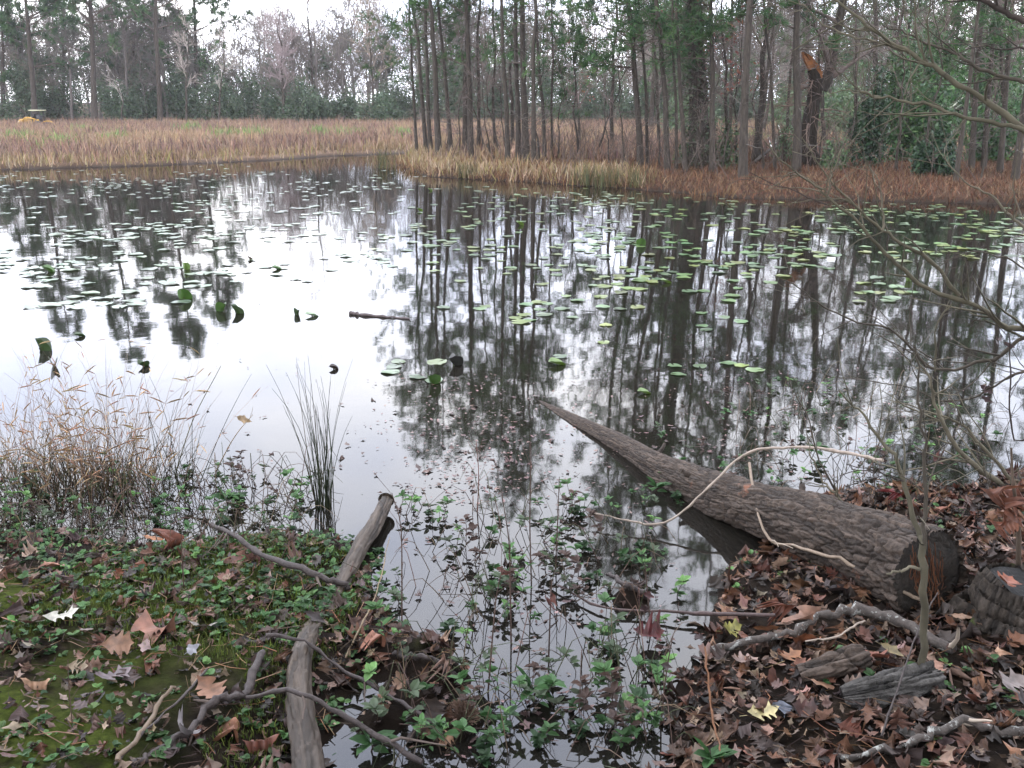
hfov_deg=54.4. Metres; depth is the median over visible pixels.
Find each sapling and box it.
[430,42,462,150]
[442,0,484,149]
[453,22,506,157]
[456,18,493,154]
[458,0,506,152]
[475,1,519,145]
[530,0,563,160]
[540,44,585,158]
[589,13,622,160]
[592,10,648,149]
[597,6,642,165]
[639,28,685,167]
[684,31,741,169]
[705,3,765,168]
[715,7,761,166]
[716,17,802,170]
[788,0,863,165]
[822,14,882,168]
[871,0,932,172]
[911,0,979,145]
[970,0,1023,180]
[980,448,1023,564]
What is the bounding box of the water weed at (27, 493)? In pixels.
[19,490,31,507]
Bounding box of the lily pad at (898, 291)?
[894,290,909,292]
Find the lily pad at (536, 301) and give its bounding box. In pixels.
[532,300,546,302]
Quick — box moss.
[0,532,366,767]
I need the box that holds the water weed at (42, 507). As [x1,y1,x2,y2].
[37,504,53,522]
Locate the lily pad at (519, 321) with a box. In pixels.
[512,319,530,323]
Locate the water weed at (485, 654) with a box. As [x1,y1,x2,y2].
[473,647,497,686]
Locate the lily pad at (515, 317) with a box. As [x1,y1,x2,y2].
[509,316,521,318]
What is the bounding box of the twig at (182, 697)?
[113,668,207,764]
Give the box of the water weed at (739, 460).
[731,454,754,476]
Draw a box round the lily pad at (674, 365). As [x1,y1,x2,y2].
[667,363,681,366]
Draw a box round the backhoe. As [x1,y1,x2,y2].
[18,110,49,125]
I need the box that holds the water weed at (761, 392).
[756,389,771,404]
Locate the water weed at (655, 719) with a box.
[646,711,662,727]
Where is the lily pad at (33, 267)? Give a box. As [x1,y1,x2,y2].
[26,265,38,268]
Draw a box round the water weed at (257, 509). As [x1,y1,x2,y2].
[248,505,259,516]
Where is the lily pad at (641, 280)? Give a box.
[631,279,646,281]
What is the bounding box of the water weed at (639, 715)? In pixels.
[635,712,647,730]
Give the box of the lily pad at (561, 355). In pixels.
[553,354,567,357]
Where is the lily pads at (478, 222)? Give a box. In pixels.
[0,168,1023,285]
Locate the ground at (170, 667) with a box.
[0,103,1023,767]
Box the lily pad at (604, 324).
[600,323,611,325]
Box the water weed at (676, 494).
[670,490,682,501]
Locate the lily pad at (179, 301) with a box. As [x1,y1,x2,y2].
[170,300,190,302]
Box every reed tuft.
[369,148,395,167]
[448,160,477,178]
[568,152,602,185]
[586,165,618,187]
[592,160,624,186]
[624,160,657,187]
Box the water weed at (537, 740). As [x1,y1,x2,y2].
[530,729,549,747]
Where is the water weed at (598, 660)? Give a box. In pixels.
[591,657,614,682]
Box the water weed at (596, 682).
[592,676,607,694]
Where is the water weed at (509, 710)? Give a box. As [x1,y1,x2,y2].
[497,674,525,730]
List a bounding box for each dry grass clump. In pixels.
[0,339,220,519]
[0,350,122,503]
[0,388,151,521]
[3,365,267,520]
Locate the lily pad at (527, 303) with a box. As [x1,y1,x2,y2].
[519,302,532,305]
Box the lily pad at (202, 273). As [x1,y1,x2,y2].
[196,271,211,274]
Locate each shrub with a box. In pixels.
[0,52,53,120]
[9,57,66,119]
[23,59,90,119]
[85,69,146,120]
[114,58,156,120]
[141,84,201,119]
[148,62,199,121]
[185,63,247,121]
[218,58,277,120]
[250,64,300,120]
[270,73,334,122]
[312,81,364,120]
[354,85,407,121]
[375,71,419,120]
[398,57,458,120]
[438,56,491,122]
[459,72,509,120]
[473,56,550,119]
[513,39,570,119]
[553,43,608,120]
[587,59,631,120]
[618,49,661,119]
[631,68,677,120]
[659,95,723,132]
[660,76,717,119]
[672,130,716,162]
[708,70,757,120]
[715,99,751,168]
[717,65,774,121]
[728,94,1023,445]
[764,81,786,124]
[765,0,1023,156]
[768,111,793,160]
[770,81,834,127]
[773,63,808,109]
[776,390,849,500]
[785,89,847,131]
[801,321,983,664]
[819,85,870,137]
[819,127,859,169]
[822,77,859,122]
[823,69,866,96]
[828,52,882,119]
[840,0,984,151]
[849,335,1022,487]
[852,15,955,160]
[862,49,900,88]
[881,72,962,160]
[926,6,1023,158]
[949,101,970,139]
[963,46,1023,162]
[1007,70,1023,132]
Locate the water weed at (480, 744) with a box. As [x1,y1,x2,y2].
[472,734,495,749]
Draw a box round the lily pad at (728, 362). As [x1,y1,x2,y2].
[719,361,736,364]
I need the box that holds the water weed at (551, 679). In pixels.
[534,673,566,708]
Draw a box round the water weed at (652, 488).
[641,487,655,506]
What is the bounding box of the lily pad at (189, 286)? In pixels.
[184,284,200,287]
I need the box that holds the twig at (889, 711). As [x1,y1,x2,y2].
[880,592,937,736]
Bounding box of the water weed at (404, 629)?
[388,622,417,666]
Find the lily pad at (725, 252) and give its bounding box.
[721,251,735,253]
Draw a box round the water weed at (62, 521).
[56,519,78,540]
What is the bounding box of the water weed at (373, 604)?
[362,599,409,657]
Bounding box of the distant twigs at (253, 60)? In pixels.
[0,0,1018,117]
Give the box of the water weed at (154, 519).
[150,515,162,524]
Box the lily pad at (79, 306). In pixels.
[66,303,87,308]
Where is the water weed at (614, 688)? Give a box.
[569,667,624,717]
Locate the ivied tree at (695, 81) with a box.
[595,0,723,168]
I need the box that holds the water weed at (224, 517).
[214,513,229,525]
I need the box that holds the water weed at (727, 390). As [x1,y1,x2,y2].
[719,386,732,398]
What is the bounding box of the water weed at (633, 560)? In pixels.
[620,553,638,568]
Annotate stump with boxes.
[948,562,1023,638]
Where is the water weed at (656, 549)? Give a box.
[648,543,663,571]
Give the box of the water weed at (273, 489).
[267,487,278,504]
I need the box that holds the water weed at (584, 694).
[546,674,593,721]
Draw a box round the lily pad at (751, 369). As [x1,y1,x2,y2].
[745,367,764,371]
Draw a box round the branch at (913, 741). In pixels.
[825,714,1023,761]
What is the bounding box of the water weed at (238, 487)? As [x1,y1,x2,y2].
[226,485,246,507]
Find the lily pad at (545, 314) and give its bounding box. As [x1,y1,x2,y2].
[536,312,551,315]
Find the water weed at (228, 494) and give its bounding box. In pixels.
[225,492,244,511]
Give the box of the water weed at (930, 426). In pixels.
[923,424,937,430]
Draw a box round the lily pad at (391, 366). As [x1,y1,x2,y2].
[386,364,400,368]
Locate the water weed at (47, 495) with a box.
[37,490,50,498]
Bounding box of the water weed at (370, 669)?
[357,661,376,692]
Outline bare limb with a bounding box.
[285,493,393,767]
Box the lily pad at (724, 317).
[718,315,729,318]
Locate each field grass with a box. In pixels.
[0,113,858,161]
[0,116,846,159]
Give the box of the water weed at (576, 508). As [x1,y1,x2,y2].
[567,504,586,518]
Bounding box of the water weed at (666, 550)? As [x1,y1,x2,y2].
[660,547,668,559]
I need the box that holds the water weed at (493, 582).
[483,580,501,601]
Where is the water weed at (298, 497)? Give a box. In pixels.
[293,488,303,505]
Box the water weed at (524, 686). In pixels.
[516,681,533,700]
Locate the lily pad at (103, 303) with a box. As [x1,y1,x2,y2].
[95,301,112,305]
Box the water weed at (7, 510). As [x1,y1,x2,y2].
[0,507,15,525]
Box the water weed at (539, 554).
[531,551,559,577]
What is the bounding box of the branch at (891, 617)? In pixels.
[699,601,959,656]
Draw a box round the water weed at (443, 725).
[433,717,448,746]
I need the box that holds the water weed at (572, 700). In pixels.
[568,696,581,710]
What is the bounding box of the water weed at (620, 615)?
[597,612,627,651]
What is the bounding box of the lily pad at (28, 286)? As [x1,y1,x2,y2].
[21,284,35,287]
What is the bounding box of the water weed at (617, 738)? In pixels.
[609,726,634,756]
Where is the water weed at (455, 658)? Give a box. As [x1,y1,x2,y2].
[448,656,469,672]
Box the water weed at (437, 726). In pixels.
[425,714,447,735]
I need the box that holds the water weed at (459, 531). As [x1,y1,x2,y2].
[455,526,464,541]
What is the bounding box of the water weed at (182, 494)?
[176,484,192,507]
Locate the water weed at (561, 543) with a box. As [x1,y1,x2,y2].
[549,537,566,549]
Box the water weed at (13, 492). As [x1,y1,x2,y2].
[2,491,21,506]
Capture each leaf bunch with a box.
[979,384,992,402]
[987,335,1014,347]
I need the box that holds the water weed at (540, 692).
[526,689,546,710]
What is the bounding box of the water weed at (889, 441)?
[882,438,893,450]
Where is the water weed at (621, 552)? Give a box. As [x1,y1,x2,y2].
[617,548,628,559]
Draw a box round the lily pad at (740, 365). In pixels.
[734,363,748,366]
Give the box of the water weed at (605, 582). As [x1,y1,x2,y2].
[601,580,612,591]
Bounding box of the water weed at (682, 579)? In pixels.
[674,574,690,596]
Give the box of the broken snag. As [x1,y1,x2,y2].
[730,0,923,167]
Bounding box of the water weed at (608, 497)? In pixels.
[604,495,621,514]
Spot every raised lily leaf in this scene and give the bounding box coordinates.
[35,337,51,350]
[42,264,54,271]
[73,332,84,336]
[137,359,149,366]
[177,288,192,299]
[182,262,189,269]
[215,302,225,311]
[231,304,243,313]
[294,308,299,315]
[305,311,317,315]
[329,364,337,368]
[426,372,440,384]
[449,353,463,365]
[548,357,565,364]
[636,238,645,245]
[637,388,650,393]
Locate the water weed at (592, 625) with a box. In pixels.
[585,621,599,634]
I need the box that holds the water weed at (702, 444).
[684,437,705,457]
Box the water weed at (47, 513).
[21,499,60,526]
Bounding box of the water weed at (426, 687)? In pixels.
[419,682,434,689]
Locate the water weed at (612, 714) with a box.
[606,700,644,744]
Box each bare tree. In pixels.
[0,2,50,116]
[0,7,46,118]
[0,10,56,117]
[0,33,16,95]
[3,16,63,111]
[20,0,66,85]
[24,17,58,109]
[30,2,73,87]
[36,1,98,118]
[37,8,83,115]
[65,36,98,116]
[71,4,117,117]
[77,0,123,88]
[77,1,119,119]
[78,2,122,118]
[82,0,144,95]
[87,0,153,100]
[97,29,128,87]
[99,11,147,92]
[102,46,124,119]
[108,0,167,118]
[114,0,151,99]
[117,0,175,100]
[124,0,194,118]
[129,2,193,117]
[142,0,186,118]
[145,0,206,91]
[161,0,202,114]
[163,0,202,120]
[164,1,201,115]
[165,28,204,82]
[169,12,216,107]
[175,25,213,104]
[187,30,228,115]
[202,37,237,87]
[203,3,238,101]
[209,25,247,119]
[210,2,264,95]
[214,39,260,104]
[236,2,283,79]
[242,1,280,98]
[244,19,272,118]
[250,8,289,72]
[252,0,319,120]
[253,13,304,78]
[254,0,305,97]
[254,0,312,118]
[266,9,312,117]
[271,32,303,99]
[282,0,322,90]
[282,28,309,98]
[283,22,323,93]
[284,2,343,93]
[287,10,324,92]
[287,41,321,93]
[289,2,346,94]
[291,7,345,101]
[311,0,366,117]
[316,0,373,116]
[317,30,354,104]
[318,15,368,97]
[322,0,362,116]
[342,0,387,111]
[343,0,400,104]
[348,22,376,116]
[349,0,409,93]
[350,0,402,118]
[352,8,405,93]
[391,8,422,90]
[392,4,431,90]
[395,0,451,118]
[397,8,437,119]
[398,2,456,119]
[413,0,451,89]
[420,0,454,71]
[428,1,477,116]
[433,0,498,74]
[442,0,480,119]
[442,0,500,89]
[446,2,495,77]
[470,13,508,80]
[470,17,501,91]
[472,10,505,79]
[491,2,539,119]
[511,0,551,106]
[528,1,568,119]
[530,1,563,100]
[533,0,563,119]
[541,0,574,92]
[548,19,579,119]
[566,17,588,105]
[568,0,617,117]
[577,3,622,78]
[593,11,630,117]
[604,0,638,89]
[610,10,640,117]
[618,0,662,121]
[618,0,665,92]
[628,30,687,125]
[630,37,671,112]
[706,0,760,99]
[709,0,740,86]
[715,34,744,79]
[719,1,841,131]
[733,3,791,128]
[735,2,801,93]
[751,7,810,96]
[751,27,780,71]
[765,2,800,88]
[776,0,826,63]
[777,0,894,143]
[788,11,818,83]
[813,2,845,58]
[815,1,860,85]
[818,0,965,156]
[824,1,887,83]
[848,0,887,85]
[864,0,937,89]
[872,3,917,85]
[879,2,955,73]
[923,0,1022,158]
[982,0,1023,103]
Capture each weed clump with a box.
[210,487,244,505]
[296,594,312,608]
[323,585,336,597]
[349,727,397,755]
[511,665,563,700]
[646,476,670,492]
[692,735,737,767]
[806,442,829,459]
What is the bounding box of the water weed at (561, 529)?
[553,526,569,550]
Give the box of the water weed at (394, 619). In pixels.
[380,617,396,625]
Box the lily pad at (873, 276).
[870,275,882,278]
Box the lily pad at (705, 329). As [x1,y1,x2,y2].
[700,328,711,331]
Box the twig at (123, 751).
[115,686,179,762]
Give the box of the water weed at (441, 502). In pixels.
[436,501,451,514]
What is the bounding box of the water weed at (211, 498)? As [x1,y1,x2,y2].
[203,495,228,519]
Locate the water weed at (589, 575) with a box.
[581,572,595,582]
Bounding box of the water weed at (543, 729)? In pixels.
[536,720,561,738]
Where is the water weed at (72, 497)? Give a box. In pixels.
[67,494,94,521]
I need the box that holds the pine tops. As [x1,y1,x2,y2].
[0,6,1022,102]
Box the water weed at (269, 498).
[265,495,276,508]
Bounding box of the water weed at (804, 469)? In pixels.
[799,467,811,481]
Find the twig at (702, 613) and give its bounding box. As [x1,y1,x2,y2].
[557,584,775,616]
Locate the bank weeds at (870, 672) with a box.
[267,486,1023,767]
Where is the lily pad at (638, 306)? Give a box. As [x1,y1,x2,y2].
[631,305,644,308]
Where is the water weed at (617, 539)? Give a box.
[612,533,627,550]
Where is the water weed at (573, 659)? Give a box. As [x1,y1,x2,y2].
[556,646,579,672]
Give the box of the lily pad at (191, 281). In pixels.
[182,280,199,282]
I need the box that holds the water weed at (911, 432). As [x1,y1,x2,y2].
[906,427,918,441]
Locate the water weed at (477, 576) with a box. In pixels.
[468,573,484,587]
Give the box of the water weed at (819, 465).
[812,460,827,468]
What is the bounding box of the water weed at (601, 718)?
[593,714,608,728]
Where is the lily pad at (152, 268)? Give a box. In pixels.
[141,267,157,269]
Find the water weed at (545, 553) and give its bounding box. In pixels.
[539,550,553,569]
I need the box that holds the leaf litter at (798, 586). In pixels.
[0,460,1023,767]
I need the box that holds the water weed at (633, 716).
[626,715,645,727]
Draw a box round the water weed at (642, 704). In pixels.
[637,698,662,733]
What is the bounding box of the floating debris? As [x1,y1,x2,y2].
[216,303,983,757]
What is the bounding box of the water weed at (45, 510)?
[35,508,48,528]
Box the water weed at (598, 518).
[577,508,604,546]
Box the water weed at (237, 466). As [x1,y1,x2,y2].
[223,461,245,491]
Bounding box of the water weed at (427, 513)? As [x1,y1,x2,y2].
[423,509,434,515]
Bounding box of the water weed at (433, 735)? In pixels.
[426,729,444,750]
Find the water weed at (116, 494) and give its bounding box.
[107,493,122,510]
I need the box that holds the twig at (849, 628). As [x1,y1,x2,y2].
[805,620,865,641]
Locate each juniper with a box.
[833,50,905,167]
[898,110,965,176]
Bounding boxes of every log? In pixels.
[539,401,967,614]
[795,643,872,683]
[839,660,946,708]
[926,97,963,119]
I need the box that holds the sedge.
[387,145,737,197]
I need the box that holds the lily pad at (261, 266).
[257,265,271,267]
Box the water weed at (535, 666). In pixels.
[524,661,550,691]
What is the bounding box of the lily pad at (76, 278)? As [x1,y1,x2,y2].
[66,276,83,279]
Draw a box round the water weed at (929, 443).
[922,441,934,453]
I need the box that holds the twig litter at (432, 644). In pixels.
[0,468,1023,767]
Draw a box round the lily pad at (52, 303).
[39,302,61,305]
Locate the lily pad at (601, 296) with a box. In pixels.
[594,295,607,298]
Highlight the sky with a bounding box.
[1,0,1023,102]
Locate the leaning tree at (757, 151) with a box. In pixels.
[725,0,790,160]
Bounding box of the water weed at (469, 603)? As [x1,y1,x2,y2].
[464,599,478,611]
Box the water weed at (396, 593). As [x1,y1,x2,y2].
[386,588,406,608]
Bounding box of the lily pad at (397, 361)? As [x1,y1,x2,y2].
[391,359,405,362]
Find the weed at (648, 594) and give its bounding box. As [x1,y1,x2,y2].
[624,531,660,615]
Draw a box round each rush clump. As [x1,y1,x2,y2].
[125,375,250,492]
[272,358,351,512]
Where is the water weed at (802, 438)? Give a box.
[797,434,805,441]
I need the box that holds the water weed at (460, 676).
[447,669,477,707]
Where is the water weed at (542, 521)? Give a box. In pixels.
[536,518,545,526]
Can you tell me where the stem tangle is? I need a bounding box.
[0,361,1018,767]
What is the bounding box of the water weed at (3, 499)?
[1,497,13,515]
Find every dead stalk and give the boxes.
[37,667,88,723]
[174,366,220,476]
[181,527,187,588]
[216,409,252,469]
[375,474,426,621]
[468,438,486,512]
[474,463,511,644]
[482,515,522,693]
[504,438,547,584]
[534,575,565,656]
[539,473,579,562]
[649,604,678,722]
[865,426,885,491]
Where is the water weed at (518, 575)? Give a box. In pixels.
[513,562,535,584]
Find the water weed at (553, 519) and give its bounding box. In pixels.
[542,516,562,541]
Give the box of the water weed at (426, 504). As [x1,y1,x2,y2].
[421,503,438,517]
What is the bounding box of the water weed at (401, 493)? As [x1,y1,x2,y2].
[394,489,410,508]
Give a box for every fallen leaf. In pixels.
[0,600,31,620]
[2,721,22,729]
[3,592,26,610]
[15,651,23,657]
[18,642,54,648]
[19,678,49,689]
[30,705,48,707]
[36,605,77,621]
[38,561,64,567]
[59,693,69,701]
[71,700,87,710]
[74,650,84,658]
[76,689,101,696]
[87,665,133,680]
[87,712,102,733]
[92,630,135,658]
[112,712,125,724]
[116,668,140,688]
[117,595,139,609]
[131,608,179,645]
[137,638,150,652]
[142,535,164,539]
[144,701,155,712]
[151,528,184,549]
[153,713,170,727]
[163,744,180,757]
[177,546,189,556]
[178,704,201,733]
[185,644,198,654]
[189,621,216,626]
[193,674,226,698]
[204,754,221,767]
[212,717,240,742]
[221,680,243,705]
[223,555,243,563]
[230,570,244,579]
[233,734,278,753]
[247,716,259,726]
[253,754,273,767]
[260,625,277,630]
[261,682,281,691]
[271,747,281,760]
[272,762,290,767]
[287,540,306,560]
[300,609,325,622]
[320,631,335,642]
[324,758,335,766]
[326,681,337,689]
[341,662,362,674]
[358,630,387,652]
[625,610,664,640]
[651,687,662,697]
[652,760,675,767]
[660,700,681,719]
[664,714,678,726]
[665,675,677,700]
[667,735,685,746]
[669,665,686,680]
[673,690,698,708]
[683,724,709,743]
[685,621,708,627]
[685,723,704,727]
[693,701,723,724]
[698,641,712,658]
[708,574,723,588]
[710,641,729,659]
[713,707,729,715]
[713,758,729,767]
[714,672,724,682]
[723,618,741,636]
[723,696,736,707]
[725,722,751,738]
[727,678,750,685]
[728,651,758,661]
[742,745,761,762]
[743,701,780,720]
[745,622,757,627]
[745,760,755,767]
[746,697,772,718]
[753,625,781,630]
[754,597,795,625]
[771,700,794,717]
[777,647,801,660]
[778,595,792,603]
[781,605,821,633]
[785,697,818,719]
[787,633,820,643]
[806,677,834,688]
[808,648,819,657]
[812,744,834,759]
[817,755,829,762]
[820,584,847,593]
[836,672,861,684]
[861,649,890,661]
[861,752,875,767]
[877,642,902,655]
[878,488,902,502]
[884,743,907,756]
[897,641,905,648]
[913,696,936,710]
[913,719,925,734]
[924,717,940,731]
[926,745,940,754]
[931,743,964,755]
[933,450,944,463]
[936,689,959,698]
[936,760,965,767]
[940,691,953,709]
[950,731,975,748]
[952,616,961,622]
[964,694,992,704]
[964,753,990,762]
[966,561,987,568]
[978,647,989,652]
[982,724,1001,743]
[992,668,1023,693]
[997,571,1018,586]
[1014,756,1023,766]
[1018,688,1023,703]
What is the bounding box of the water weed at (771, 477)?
[765,468,782,485]
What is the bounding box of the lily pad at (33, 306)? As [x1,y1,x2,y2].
[23,304,40,308]
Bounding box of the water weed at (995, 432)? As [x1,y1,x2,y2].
[992,430,1002,437]
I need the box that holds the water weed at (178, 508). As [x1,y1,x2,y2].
[175,507,187,522]
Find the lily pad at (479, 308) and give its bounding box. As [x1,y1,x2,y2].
[473,307,486,309]
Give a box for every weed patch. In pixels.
[0,126,51,140]
[25,129,82,148]
[61,123,106,131]
[84,126,125,138]
[173,120,210,131]
[205,124,245,138]
[242,124,278,138]
[302,124,330,136]
[331,123,366,134]
[390,123,410,137]
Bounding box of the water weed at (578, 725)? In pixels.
[568,718,590,738]
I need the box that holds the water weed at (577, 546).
[566,543,582,573]
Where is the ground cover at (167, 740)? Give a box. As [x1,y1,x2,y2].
[0,523,410,767]
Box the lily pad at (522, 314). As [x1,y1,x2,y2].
[517,313,530,315]
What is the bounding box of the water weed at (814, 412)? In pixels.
[806,408,817,418]
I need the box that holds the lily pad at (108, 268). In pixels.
[103,267,117,269]
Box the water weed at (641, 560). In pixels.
[635,548,651,575]
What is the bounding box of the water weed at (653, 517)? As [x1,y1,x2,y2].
[646,515,660,529]
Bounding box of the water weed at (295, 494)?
[283,491,301,530]
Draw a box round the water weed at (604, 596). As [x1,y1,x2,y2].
[596,592,622,648]
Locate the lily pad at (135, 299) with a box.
[122,298,144,301]
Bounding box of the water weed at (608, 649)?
[603,645,627,659]
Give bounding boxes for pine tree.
[0,0,42,119]
[0,0,95,114]
[21,0,159,122]
[31,0,117,109]
[78,0,184,104]
[123,0,227,121]
[134,0,252,117]
[348,0,477,150]
[355,0,485,150]
[386,0,461,155]
[403,0,480,151]
[406,0,462,152]
[415,0,493,158]
[441,0,496,150]
[445,0,558,146]
[447,0,513,149]
[475,0,527,151]
[479,0,544,161]
[479,0,573,162]
[489,0,567,161]
[492,0,536,160]
[505,1,565,158]
[517,0,591,156]
[541,0,607,151]
[554,0,674,146]
[555,0,688,166]
[584,0,685,164]
[597,0,723,169]
[605,0,691,170]
[613,0,728,171]
[616,0,685,128]
[634,0,686,143]
[639,0,685,106]
[644,0,771,171]
[647,1,716,106]
[649,3,680,106]
[686,0,764,130]
[715,0,798,177]
[715,2,779,124]
[735,0,807,171]
[760,0,844,172]
[762,0,852,133]
[774,0,835,127]
[806,1,866,98]
[820,0,891,141]
[835,0,884,82]
[845,0,907,116]
[850,0,894,90]
[858,0,931,127]
[867,0,942,108]
[897,0,990,123]
[904,0,1023,169]
[917,0,970,137]
[920,0,1023,183]
[926,0,1019,169]
[948,0,1023,172]
[950,0,1023,180]
[959,0,1017,95]
[964,0,1023,83]
[1003,4,1023,95]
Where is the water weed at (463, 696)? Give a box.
[451,684,484,710]
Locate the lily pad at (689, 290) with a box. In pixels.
[682,289,697,291]
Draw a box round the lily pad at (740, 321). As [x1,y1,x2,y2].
[734,319,747,322]
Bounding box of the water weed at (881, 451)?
[865,445,887,469]
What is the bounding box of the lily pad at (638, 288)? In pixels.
[632,287,647,289]
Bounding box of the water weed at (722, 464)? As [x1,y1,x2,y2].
[719,461,727,471]
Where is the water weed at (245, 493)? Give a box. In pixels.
[231,492,247,500]
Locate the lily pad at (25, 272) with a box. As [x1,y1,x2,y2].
[18,271,33,273]
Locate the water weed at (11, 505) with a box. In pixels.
[1,502,17,521]
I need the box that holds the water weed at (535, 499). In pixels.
[529,497,543,510]
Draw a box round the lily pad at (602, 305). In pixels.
[595,304,609,307]
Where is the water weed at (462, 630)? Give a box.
[455,627,472,643]
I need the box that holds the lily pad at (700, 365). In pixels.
[693,364,706,367]
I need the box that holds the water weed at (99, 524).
[93,521,108,534]
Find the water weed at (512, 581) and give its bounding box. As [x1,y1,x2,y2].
[483,568,516,598]
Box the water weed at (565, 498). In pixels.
[559,489,581,515]
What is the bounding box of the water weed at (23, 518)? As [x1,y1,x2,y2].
[15,500,27,526]
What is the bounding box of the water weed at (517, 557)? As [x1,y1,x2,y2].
[502,542,526,577]
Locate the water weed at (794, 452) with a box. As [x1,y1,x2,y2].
[789,449,797,460]
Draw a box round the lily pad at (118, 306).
[112,305,127,307]
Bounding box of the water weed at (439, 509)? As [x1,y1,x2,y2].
[426,496,455,525]
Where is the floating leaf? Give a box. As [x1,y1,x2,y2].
[520,709,532,716]
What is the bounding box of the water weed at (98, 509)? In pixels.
[91,506,111,532]
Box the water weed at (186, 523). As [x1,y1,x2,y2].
[183,520,196,537]
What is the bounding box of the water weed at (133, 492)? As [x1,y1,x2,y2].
[129,490,142,506]
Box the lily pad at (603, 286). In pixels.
[597,284,612,287]
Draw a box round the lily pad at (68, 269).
[60,268,79,270]
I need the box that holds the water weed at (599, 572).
[594,569,602,576]
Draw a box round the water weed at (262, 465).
[258,463,268,475]
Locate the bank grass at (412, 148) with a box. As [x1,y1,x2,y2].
[0,137,646,187]
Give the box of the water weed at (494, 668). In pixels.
[478,664,498,700]
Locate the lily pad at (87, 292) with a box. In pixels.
[81,291,99,293]
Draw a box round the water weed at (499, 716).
[494,714,508,719]
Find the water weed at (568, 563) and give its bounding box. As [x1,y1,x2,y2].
[561,558,571,569]
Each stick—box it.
[130,649,265,765]
[202,522,350,590]
[349,311,409,318]
[392,650,457,674]
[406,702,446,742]
[606,572,646,599]
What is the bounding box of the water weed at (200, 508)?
[196,505,208,513]
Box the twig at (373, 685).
[265,633,444,734]
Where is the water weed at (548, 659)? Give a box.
[540,657,561,673]
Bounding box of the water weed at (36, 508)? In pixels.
[28,504,40,519]
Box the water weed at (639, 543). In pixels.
[633,539,650,550]
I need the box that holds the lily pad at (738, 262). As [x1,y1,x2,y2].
[730,261,744,263]
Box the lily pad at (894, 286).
[889,284,903,287]
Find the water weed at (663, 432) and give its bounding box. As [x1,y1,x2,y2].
[657,430,665,437]
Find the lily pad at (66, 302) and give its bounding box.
[58,300,79,303]
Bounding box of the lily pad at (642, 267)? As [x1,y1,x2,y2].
[638,266,650,268]
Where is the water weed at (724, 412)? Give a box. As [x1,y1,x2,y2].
[721,408,731,418]
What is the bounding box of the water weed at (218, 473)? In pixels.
[211,462,221,483]
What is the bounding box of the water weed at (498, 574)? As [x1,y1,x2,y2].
[490,571,516,595]
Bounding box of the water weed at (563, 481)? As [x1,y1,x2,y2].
[559,478,588,510]
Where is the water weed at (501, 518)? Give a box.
[494,515,504,521]
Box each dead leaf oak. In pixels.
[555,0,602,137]
[660,0,762,166]
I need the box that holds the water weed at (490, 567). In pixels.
[486,563,500,571]
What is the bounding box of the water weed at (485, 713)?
[478,706,497,719]
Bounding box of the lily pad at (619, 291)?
[614,290,627,293]
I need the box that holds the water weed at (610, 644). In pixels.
[605,639,621,658]
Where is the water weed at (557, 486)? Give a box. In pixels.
[554,484,573,508]
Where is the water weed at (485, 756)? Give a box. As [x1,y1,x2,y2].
[472,747,494,767]
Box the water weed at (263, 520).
[261,518,269,525]
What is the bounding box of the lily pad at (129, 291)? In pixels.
[120,289,139,292]
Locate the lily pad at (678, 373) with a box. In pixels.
[671,372,685,374]
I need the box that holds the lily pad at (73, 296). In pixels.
[66,295,84,298]
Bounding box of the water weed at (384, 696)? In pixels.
[372,685,392,703]
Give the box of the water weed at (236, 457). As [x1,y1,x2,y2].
[226,450,247,469]
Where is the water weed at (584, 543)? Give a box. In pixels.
[577,539,594,552]
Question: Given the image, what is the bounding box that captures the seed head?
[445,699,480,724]
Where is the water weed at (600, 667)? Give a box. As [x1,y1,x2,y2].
[589,659,641,719]
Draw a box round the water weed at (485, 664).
[472,660,491,691]
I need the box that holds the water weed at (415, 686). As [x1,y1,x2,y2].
[400,678,424,731]
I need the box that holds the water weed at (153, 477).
[151,476,161,491]
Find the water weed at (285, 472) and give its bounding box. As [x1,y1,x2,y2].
[280,469,305,495]
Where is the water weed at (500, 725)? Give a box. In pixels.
[493,720,509,738]
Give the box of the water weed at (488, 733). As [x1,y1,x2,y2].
[479,725,500,744]
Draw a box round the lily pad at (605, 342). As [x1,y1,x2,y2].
[597,340,608,343]
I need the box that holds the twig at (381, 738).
[246,687,445,764]
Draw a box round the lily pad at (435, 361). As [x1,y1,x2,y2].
[427,359,446,364]
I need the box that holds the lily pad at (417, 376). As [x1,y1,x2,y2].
[409,374,424,378]
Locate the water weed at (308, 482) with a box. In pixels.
[299,475,312,495]
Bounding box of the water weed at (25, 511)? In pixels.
[17,508,34,527]
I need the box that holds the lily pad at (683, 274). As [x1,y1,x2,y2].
[676,273,691,275]
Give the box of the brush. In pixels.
[431,95,1023,179]
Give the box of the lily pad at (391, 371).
[381,369,399,373]
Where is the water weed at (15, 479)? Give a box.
[10,477,31,489]
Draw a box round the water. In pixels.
[0,153,1023,767]
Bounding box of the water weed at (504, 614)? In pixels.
[501,586,531,622]
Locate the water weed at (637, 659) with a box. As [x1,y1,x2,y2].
[626,654,653,711]
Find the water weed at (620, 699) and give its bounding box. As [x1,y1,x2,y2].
[615,692,624,705]
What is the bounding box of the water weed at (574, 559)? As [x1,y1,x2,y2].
[557,550,581,590]
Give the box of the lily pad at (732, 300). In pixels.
[720,298,735,301]
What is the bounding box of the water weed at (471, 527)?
[440,514,478,554]
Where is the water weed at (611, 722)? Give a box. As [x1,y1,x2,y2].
[603,713,627,739]
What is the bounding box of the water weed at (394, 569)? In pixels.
[391,566,400,576]
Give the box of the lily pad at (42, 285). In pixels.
[34,284,52,287]
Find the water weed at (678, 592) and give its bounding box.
[672,586,684,596]
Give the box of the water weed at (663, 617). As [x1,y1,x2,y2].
[655,614,670,635]
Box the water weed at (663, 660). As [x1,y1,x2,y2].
[659,652,676,673]

